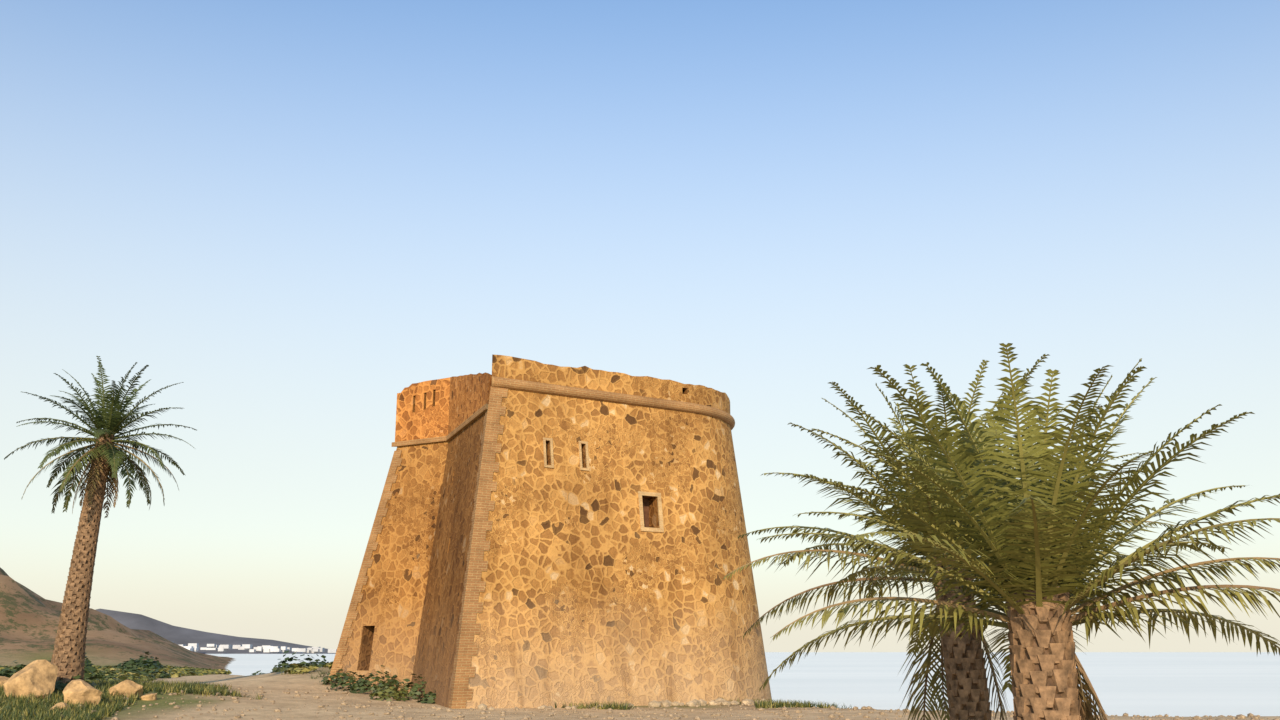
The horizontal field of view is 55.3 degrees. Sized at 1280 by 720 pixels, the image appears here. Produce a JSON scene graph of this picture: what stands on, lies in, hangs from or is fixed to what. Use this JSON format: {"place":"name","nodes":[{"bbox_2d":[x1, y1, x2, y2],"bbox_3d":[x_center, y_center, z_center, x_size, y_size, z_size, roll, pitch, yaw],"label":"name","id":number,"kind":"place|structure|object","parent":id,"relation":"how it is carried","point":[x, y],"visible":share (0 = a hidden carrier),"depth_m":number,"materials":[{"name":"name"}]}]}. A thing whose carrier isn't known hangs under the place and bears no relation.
{"place":"outdoors","nodes":[
{"label":"outdoors","id":0,"kind":"place"},
{"bbox_2d":[96,609,335,653],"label":"headland","id":1,"kind":"structure","parent":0,"point":[178,635],"depth_m":1552.27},
{"bbox_2d":[173,642,336,652],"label":"town","id":2,"kind":"object","parent":1,"relation":"on","point":[193,647],"visible":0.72,"depth_m":1415.60},
{"bbox_2d":[0,568,1279,719],"bbox_3d":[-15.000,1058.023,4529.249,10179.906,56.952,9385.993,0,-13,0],"label":"terrain","id":3,"kind":"structure","parent":0,"point":[29,621],"depth_m":37.14,"materials":[{"name":"brown soil"}]},
{"bbox_2d":[0,676,8,685],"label":"boulder","id":4,"kind":"object","parent":3,"relation":"on","point":[3,679],"visible":0.22,"depth_m":35.17,"materials":[{"name":"beige stone"}]},
{"bbox_2d":[3,659,57,697],"bbox_3d":[-16.159,8.594,32.378,1.270,1.275,0.934,9,-16,-34],"label":"boulder","id":5,"kind":"object","parent":3,"relation":"on","point":[37,677],"visible":0.78,"depth_m":32.19,"materials":[{"name":"beige stone"}]},
{"bbox_2d":[50,702,68,708],"bbox_3d":[-13.931,8.395,29.420,0.475,0.299,0.368,0,-13,0],"label":"rock","id":6,"kind":"object","parent":3,"relation":"on","point":[62,704],"visible":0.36,"depth_m":29.34,"materials":[{"name":"beige stone"}]},
{"bbox_2d":[51,432,114,693],"bbox_3d":[-16.061,5.844,34.873,1.170,7.749,1.174,-11,-17,38],"label":"trunk","id":7,"kind":"object","parent":3,"relation":"on","point":[81,613],"visible":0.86,"depth_m":34.50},
{"bbox_2d":[63,679,102,705],"bbox_3d":[-14.180,8.556,31.130,0.942,0.827,1.075,4,-14,-18],"label":"boulder","id":8,"kind":"object","parent":3,"relation":"on","point":[78,690],"visible":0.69,"depth_m":30.78,"materials":[{"name":"beige stone"}]},
{"bbox_2d":[4,356,196,680],"bbox_3d":[-15.601,4.774,35.000,5.243,9.756,5.124,0,-13,0],"label":"palm","id":9,"kind":"object","parent":3,"relation":"on","point":[107,417],"depth_m":35.43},
{"bbox_2d":[109,680,142,697],"bbox_3d":[-13.887,8.988,33.124,0.724,0.630,0.772,-10,-17,37],"label":"boulder","id":10,"kind":"object","parent":3,"relation":"on","point":[127,686],"visible":0.72,"depth_m":32.91,"materials":[{"name":"beige stone"}]},
{"bbox_2d":[141,693,156,700],"bbox_3d":[-13.142,9.037,32.697,0.375,0.238,0.302,0,-13,0],"label":"rock","id":11,"kind":"object","parent":3,"relation":"on","point":[151,696],"visible":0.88,"depth_m":32.59,"materials":[{"name":"beige stone"}]},
{"bbox_2d":[0,650,435,703],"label":"scrub bushes","id":12,"kind":"object","parent":3,"relation":"on","point":[139,669],"visible":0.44,"depth_m":49.07,"materials":[{"name":"green plant"}]},
{"bbox_2d":[0,667,854,719],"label":"grass tufts","id":13,"kind":"object","parent":3,"relation":"on","point":[35,708],"visible":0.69,"depth_m":31.99,"materials":[{"name":"green plant"}]},
{"bbox_2d":[336,389,771,708],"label":"tower wall","id":14,"kind":"structure","parent":3,"relation":"on","point":[593,592],"depth_m":38.82,"materials":[{"name":"brown stone"}]},
{"bbox_2d":[328,450,401,682],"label":"corner quoins","id":15,"kind":"object","parent":14,"relation":"attached to","point":[362,578],"visible":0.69,"depth_m":43.23,"materials":[{"name":"brown stone"}]},
{"bbox_2d":[391,404,487,446],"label":"tower band","id":16,"kind":"object","parent":14,"relation":"attached to","point":[468,421],"visible":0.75,"depth_m":42.70,"materials":[{"name":"brown stone"}]},
{"bbox_2d":[395,372,491,441],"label":"parapet","id":17,"kind":"structure","parent":14,"relation":"on","point":[436,408],"depth_m":43.58,"materials":[{"name":"brown stone"}]},
{"bbox_2d":[448,386,507,708],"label":"corner quoins","id":18,"kind":"object","parent":14,"relation":"attached to","point":[464,670],"visible":0.94,"depth_m":35.74,"materials":[{"name":"brown stone"}]},
{"bbox_2d":[543,437,663,532],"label":"window frames","id":19,"kind":"structure","parent":14,"relation":"in","point":[660,513],"depth_m":39.26,"materials":[{"name":"beige stone"}]},
{"bbox_2d":[492,354,729,413],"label":"parapet","id":20,"kind":"structure","parent":14,"relation":"on","point":[510,367],"depth_m":40.26,"materials":[{"name":"brown stone"}]},
{"bbox_2d":[491,376,734,429],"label":"stone molding","id":21,"kind":"structure","parent":14,"relation":"attached to","point":[552,389],"depth_m":40.07,"materials":[{"name":"brown stone"}]},
{"bbox_2d":[477,697,767,709],"bbox_3d":[1.554,11.014,38.534,3.795,0.756,15.258,-10,-17,36],"label":"tower foot rubble","id":22,"kind":"object","parent":3,"relation":"on","point":[700,702],"visible":0.43,"depth_m":37.12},
{"bbox_2d":[30,685,1279,719],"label":"ground pebbles","id":23,"kind":"object","parent":3,"relation":"on","point":[785,711],"visible":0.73,"depth_m":31.66,"materials":[{"name":"gravel"}]},
{"bbox_2d":[720,354,1187,719],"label":"palm","id":24,"kind":"object","parent":3,"relation":"on","point":[889,486],"depth_m":16.15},
{"bbox_2d":[933,554,991,719],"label":"palm boots","id":25,"kind":"object","parent":3,"relation":"on","point":[958,697],"visible":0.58,"depth_m":15.72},
{"bbox_2d":[757,343,1279,719],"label":"palm","id":26,"kind":"object","parent":3,"relation":"on","point":[1035,537],"depth_m":11.82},
{"bbox_2d":[1005,589,1081,719],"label":"palm boots","id":27,"kind":"object","parent":3,"relation":"on","point":[1024,630],"visible":0.91,"depth_m":11.76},
{"bbox_2d":[0,0,1279,651],"label":"sky","id":28,"kind":"structure","parent":0,"point":[300,216],"materials":[{"name":"blue"}]},
{"bbox_2d":[208,652,1279,716],"bbox_3d":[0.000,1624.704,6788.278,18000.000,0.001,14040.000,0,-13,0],"label":"sea water","id":29,"kind":"structure","parent":0,"point":[1185,684],"depth_m":93.63,"materials":[{"name":"white liquid"}]}
]}

